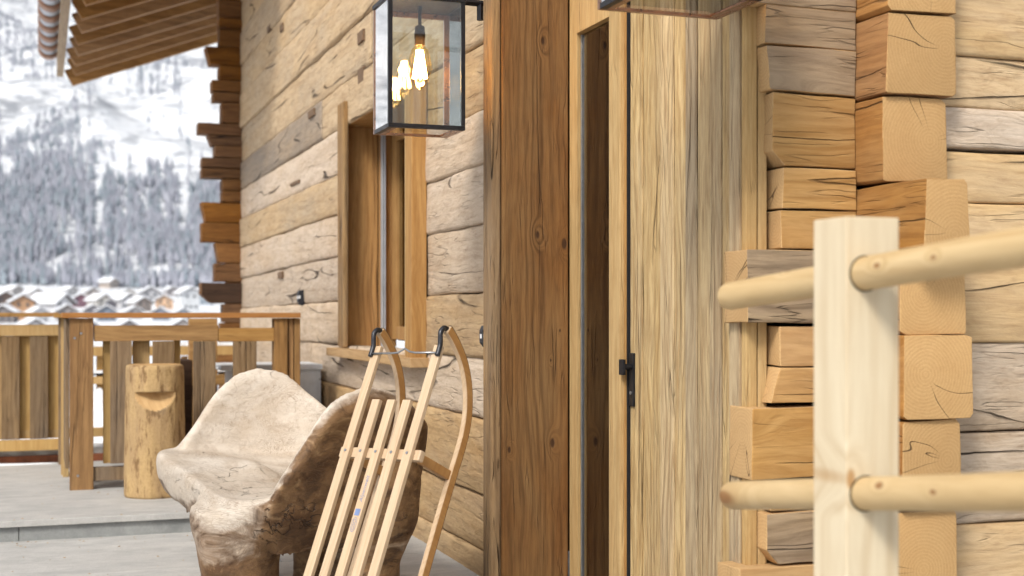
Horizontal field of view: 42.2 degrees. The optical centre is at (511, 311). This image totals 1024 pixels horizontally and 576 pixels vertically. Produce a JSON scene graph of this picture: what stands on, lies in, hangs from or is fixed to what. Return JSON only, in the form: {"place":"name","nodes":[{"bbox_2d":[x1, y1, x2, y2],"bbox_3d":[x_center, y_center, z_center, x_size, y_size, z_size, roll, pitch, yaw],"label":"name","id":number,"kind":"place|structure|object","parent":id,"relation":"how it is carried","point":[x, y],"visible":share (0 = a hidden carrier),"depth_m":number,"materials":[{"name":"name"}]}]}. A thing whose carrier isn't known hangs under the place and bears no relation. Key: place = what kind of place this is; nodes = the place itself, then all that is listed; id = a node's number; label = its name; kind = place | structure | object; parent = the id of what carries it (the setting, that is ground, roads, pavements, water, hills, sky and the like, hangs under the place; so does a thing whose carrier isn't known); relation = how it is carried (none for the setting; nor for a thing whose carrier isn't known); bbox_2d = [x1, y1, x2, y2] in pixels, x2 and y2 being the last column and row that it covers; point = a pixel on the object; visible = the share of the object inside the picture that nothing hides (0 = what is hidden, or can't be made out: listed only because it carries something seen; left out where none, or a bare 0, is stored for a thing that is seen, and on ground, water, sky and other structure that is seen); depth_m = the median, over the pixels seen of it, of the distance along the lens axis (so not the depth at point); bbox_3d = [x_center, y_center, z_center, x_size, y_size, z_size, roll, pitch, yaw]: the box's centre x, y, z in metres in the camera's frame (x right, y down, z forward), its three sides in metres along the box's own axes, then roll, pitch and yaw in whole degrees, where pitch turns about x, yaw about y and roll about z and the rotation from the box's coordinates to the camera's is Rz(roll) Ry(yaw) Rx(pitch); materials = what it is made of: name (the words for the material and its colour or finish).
{"place":"outdoors","nodes":[
{"label":"outdoors","id":0,"kind":"place"},
{"bbox_2d":[0,447,190,541],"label":"terrace","id":1,"kind":"structure","parent":0,"point":[28,493],"depth_m":8.62,"materials":[{"name":"stone"}]},
{"bbox_2d":[0,463,52,465],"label":"snow crumbs","id":2,"kind":"object","parent":1,"relation":"on","point":[7,464],"visible":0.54,"depth_m":11.04,"materials":[{"name":"white snow"}]},
{"bbox_2d":[0,313,57,451],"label":"railing","id":3,"kind":"object","parent":1,"relation":"on","point":[29,385],"visible":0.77,"depth_m":11.09,"materials":[{"name":"brown wood"}]},
{"bbox_2d":[22,387,102,443],"bbox_3d":[-4.045,1.182,13.527,2.034,0.835,2.200,0,0,-20],"label":"snow drift","id":4,"kind":"object","parent":1,"relation":"on","point":[98,407],"visible":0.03,"depth_m":13.23,"materials":[{"name":"white snow"}]},
{"bbox_2d":[93,342,232,389],"bbox_3d":[-3.771,0.759,14.246,1.562,0.862,0.171,0,0,-20],"label":"fence","id":5,"kind":"object","parent":4,"relation":"on","point":[227,349],"visible":0.12,"depth_m":14.08,"materials":[{"name":"brown wood"}]},
{"bbox_2d":[93,443,102,446],"bbox_3d":[-2.919,1.155,11.793,1.987,0.062,0.280,0,0,-20],"label":"snow strip","id":6,"kind":"object","parent":1,"relation":"on","point":[97,444],"visible":0.03,"depth_m":11.49,"materials":[{"name":"white snow"}]},
{"bbox_2d":[124,363,184,498],"bbox_3d":[-2.473,0.816,9.200,0.413,0.908,0.412,0,0,-20],"label":"log stool","id":7,"kind":"object","parent":1,"relation":"on","point":[154,411],"visible":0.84,"depth_m":9.03,"materials":[{"name":"brown debarked wood"}]},
{"bbox_2d":[93,318,224,436],"bbox_3d":[-2.885,0.671,11.594,1.972,1.233,0.203,0,0,-20],"label":"railing","id":8,"kind":"object","parent":1,"relation":"on","point":[98,431],"visible":0.04,"depth_m":11.62,"materials":[{"name":"brown wood"}]},
{"bbox_2d":[53,313,300,490],"bbox_3d":[-2.712,0.677,10.538,1.748,1.342,1.845,0,0,-20],"label":"railing","id":9,"kind":"object","parent":1,"relation":"on","point":[124,346],"visible":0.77,"depth_m":9.61,"materials":[{"name":"wood"}]},
{"bbox_2d":[180,359,191,435],"bbox_3d":[-2.684,0.828,10.826,0.113,0.884,0.400,0,0,-20],"label":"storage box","id":10,"kind":"object","parent":1,"relation":"on","point":[186,364],"visible":0.3,"depth_m":10.65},
{"bbox_2d":[216,361,322,402],"bbox_3d":[-2.036,0.848,10.993,0.818,0.844,0.640,0,0,-20],"label":"metal cabinet","id":11,"kind":"object","parent":1,"relation":"on","point":[310,378],"visible":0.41,"depth_m":10.81,"materials":[{"name":"metal"}]},
{"bbox_2d":[0,0,404,439],"bbox_3d":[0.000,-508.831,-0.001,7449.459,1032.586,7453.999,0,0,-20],"label":"hills","id":12,"kind":"structure","parent":0,"point":[118,114],"depth_m":1444.07,"materials":[{"name":"white snow"}]},
{"bbox_2d":[0,290,15,304],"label":"house","id":13,"kind":"structure","parent":12,"relation":"on","point":[5,295],"depth_m":492.34,"materials":[{"name":"white"}]},
{"bbox_2d":[0,304,21,322],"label":"house","id":14,"kind":"structure","parent":12,"relation":"on","point":[6,308],"depth_m":358.57,"materials":[{"name":"white"}]},
{"bbox_2d":[1,285,24,295],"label":"house","id":15,"kind":"structure","parent":12,"relation":"on","point":[16,290],"depth_m":749.30,"materials":[{"name":"white"}]},
{"bbox_2d":[6,293,37,320],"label":"house","id":16,"kind":"structure","parent":12,"relation":"on","point":[22,302],"depth_m":378.58,"materials":[{"name":"orange"}]},
{"bbox_2d":[14,317,48,324],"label":"house","id":17,"kind":"structure","parent":12,"relation":"on","point":[31,321],"depth_m":267.20,"materials":[{"name":"white"}]},
{"bbox_2d":[22,288,45,296],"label":"house","id":18,"kind":"structure","parent":12,"relation":"on","point":[30,292],"depth_m":654.99,"materials":[{"name":"white"}]},
{"bbox_2d":[23,306,51,321],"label":"house","id":19,"kind":"structure","parent":12,"relation":"on","point":[37,309],"depth_m":366.35,"materials":[{"name":"white"}]},
{"bbox_2d":[31,292,77,312],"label":"house","id":20,"kind":"structure","parent":12,"relation":"on","point":[50,301],"depth_m":456.83,"materials":[{"name":"white"}]},
{"bbox_2d":[52,303,79,320],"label":"house","id":21,"kind":"structure","parent":12,"relation":"on","point":[66,308],"depth_m":379.24,"materials":[{"name":"white"}]},
{"bbox_2d":[59,286,79,295],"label":"house","id":22,"kind":"structure","parent":12,"relation":"on","point":[71,290],"depth_m":751.71,"materials":[{"name":"white"}]},
{"bbox_2d":[72,293,87,306],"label":"house","id":23,"kind":"structure","parent":12,"relation":"on","point":[79,298],"depth_m":524.68,"materials":[{"name":"pink"}]},
{"bbox_2d":[81,303,99,312],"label":"house","id":24,"kind":"structure","parent":12,"relation":"on","point":[91,308],"depth_m":408.25,"materials":[{"name":"white"}]},
{"bbox_2d":[82,287,100,296],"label":"house","id":25,"kind":"structure","parent":12,"relation":"on","point":[89,291],"depth_m":693.62,"materials":[{"name":"white"}]},
{"bbox_2d":[93,320,100,337],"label":"house","id":26,"kind":"structure","parent":12,"relation":"on","point":[95,323],"depth_m":274.47,"materials":[{"name":"white"}]},
{"bbox_2d":[84,293,115,306],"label":"house","id":27,"kind":"structure","parent":12,"relation":"on","point":[99,299],"depth_m":512.04,"materials":[{"name":"white"}]},
{"bbox_2d":[94,304,118,320],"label":"house","id":28,"kind":"structure","parent":12,"relation":"on","point":[106,308],"depth_m":378.56,"materials":[{"name":"white"}]},
{"bbox_2d":[97,277,120,288],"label":"house","id":29,"kind":"structure","parent":12,"relation":"on","point":[108,282],"depth_m":903.43,"materials":[{"name":"white"}]},
{"bbox_2d":[104,299,117,308],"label":"house","id":30,"kind":"structure","parent":12,"relation":"on","point":[112,303],"depth_m":494.61,"materials":[{"name":"white"}]},
{"bbox_2d":[0,0,224,287],"bbox_3d":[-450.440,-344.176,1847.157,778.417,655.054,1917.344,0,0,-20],"label":"spruce forest","id":31,"kind":"object","parent":12,"relation":"on","point":[23,280],"visible":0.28,"depth_m":1103.53,"materials":[{"name":"plant"}]},
{"bbox_2d":[110,293,133,308],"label":"house","id":32,"kind":"structure","parent":12,"relation":"on","point":[121,298],"depth_m":521.31,"materials":[{"name":"white"}]},
{"bbox_2d":[112,318,139,324],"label":"house","id":33,"kind":"structure","parent":12,"relation":"on","point":[125,321],"depth_m":276.94,"materials":[{"name":"white"}]},
{"bbox_2d":[122,288,137,295],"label":"house","id":34,"kind":"structure","parent":12,"relation":"on","point":[132,291],"depth_m":691.39,"materials":[{"name":"white"}]},
{"bbox_2d":[122,305,144,318],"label":"house","id":35,"kind":"structure","parent":12,"relation":"on","point":[133,309],"depth_m":400.76,"materials":[{"name":"white"}]},
{"bbox_2d":[124,296,154,311],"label":"house","id":36,"kind":"structure","parent":12,"relation":"on","point":[145,303],"depth_m":474.29,"materials":[{"name":"white"}]},
{"bbox_2d":[136,285,163,301],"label":"house","id":37,"kind":"structure","parent":12,"relation":"on","point":[151,292],"depth_m":604.20,"materials":[{"name":"white"}]},
{"bbox_2d":[150,306,171,320],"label":"house","id":38,"kind":"structure","parent":12,"relation":"on","point":[160,309],"depth_m":386.99,"materials":[{"name":"white"}]},
{"bbox_2d":[153,294,175,308],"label":"house","id":39,"kind":"structure","parent":12,"relation":"on","point":[165,301],"depth_m":506.10,"materials":[{"name":"white wood"}]},
{"bbox_2d":[161,286,177,295],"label":"house","id":40,"kind":"structure","parent":12,"relation":"on","point":[168,290],"depth_m":754.95,"materials":[{"name":"white"}]},
{"bbox_2d":[166,318,187,324],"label":"house","id":41,"kind":"structure","parent":12,"relation":"on","point":[180,321],"depth_m":279.25,"materials":[{"name":"white"}]},
{"bbox_2d":[172,307,192,319],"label":"house","id":42,"kind":"structure","parent":12,"relation":"on","point":[182,310],"depth_m":384.89,"materials":[{"name":"white"}]},
{"bbox_2d":[173,286,199,312],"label":"house","id":43,"kind":"structure","parent":12,"relation":"on","point":[188,297],"depth_m":458.66,"materials":[{"name":"white"}]},
{"bbox_2d":[200,296,213,304],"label":"house","id":44,"kind":"structure","parent":12,"relation":"on","point":[203,301],"depth_m":568.31,"materials":[{"name":"white"}]},
{"bbox_2d":[38,0,1023,575],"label":"chalet","id":45,"kind":"object","parent":12,"relation":"on","point":[586,214],"visible":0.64,"depth_m":6.02,"materials":[{"name":"brown wood"}]},
{"bbox_2d":[297,290,303,304],"bbox_3d":[-1.880,-0.128,11.798,0.056,0.137,0.067,0,0,-20],"label":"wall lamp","id":46,"kind":"object","parent":45,"relation":"attached to","point":[300,297],"depth_m":11.77,"materials":[{"name":"plastic"}]},
{"bbox_2d":[326,64,428,367],"bbox_3d":[-0.747,-0.633,9.222,0.590,1.937,2.480,0,0,-20],"label":"window","id":47,"kind":"structure","parent":45,"relation":"in","point":[382,184],"depth_m":10.14,"materials":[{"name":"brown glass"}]},
{"bbox_2d":[372,0,482,137],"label":"lantern","id":48,"kind":"object","parent":45,"relation":"attached to","point":[450,14],"visible":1,"depth_m":6.38,"materials":[{"name":"metal"}]},
{"bbox_2d":[479,326,482,346],"bbox_3d":[-0.139,0.124,6.880,0.048,0.118,0.057,0,0,-20],"label":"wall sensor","id":49,"kind":"object","parent":45,"relation":"attached to","point":[481,336],"depth_m":6.88,"materials":[{"name":"plastic"}]},
{"bbox_2d":[619,13,728,575],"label":"door","id":50,"kind":"structure","parent":45,"relation":"in","point":[678,366],"depth_m":5.56,"materials":[{"name":"brown wood"}]},
{"bbox_2d":[597,0,761,19],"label":"lantern","id":51,"kind":"object","parent":45,"relation":"attached to","point":[711,9],"visible":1,"depth_m":4.59,"materials":[{"name":"metal"}]},
{"bbox_2d":[0,532,569,575],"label":"terrace","id":52,"kind":"structure","parent":0,"point":[129,556],"depth_m":7.54,"materials":[{"name":"grey stone"}]},
{"bbox_2d":[2,469,192,574],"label":"grit","id":53,"kind":"object","parent":52,"relation":"on","point":[87,539],"visible":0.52,"depth_m":8.13,"materials":[{"name":"grey stone"}]},
{"bbox_2d":[156,368,427,575],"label":"bench","id":54,"kind":"object","parent":52,"relation":"on","point":[246,467],"visible":0.71,"depth_m":5.91,"materials":[{"name":"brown wood"}]},
{"bbox_2d":[303,325,472,575],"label":"sledge","id":55,"kind":"object","parent":52,"relation":"on","point":[362,455],"visible":1,"depth_m":5.19,"materials":[{"name":"brown wood"}]},
{"bbox_2d":[717,217,1023,575],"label":"handrail","id":56,"kind":"object","parent":52,"relation":"on","point":[857,493],"visible":1,"depth_m":2.95,"materials":[{"name":"brown wood"}]}
]}

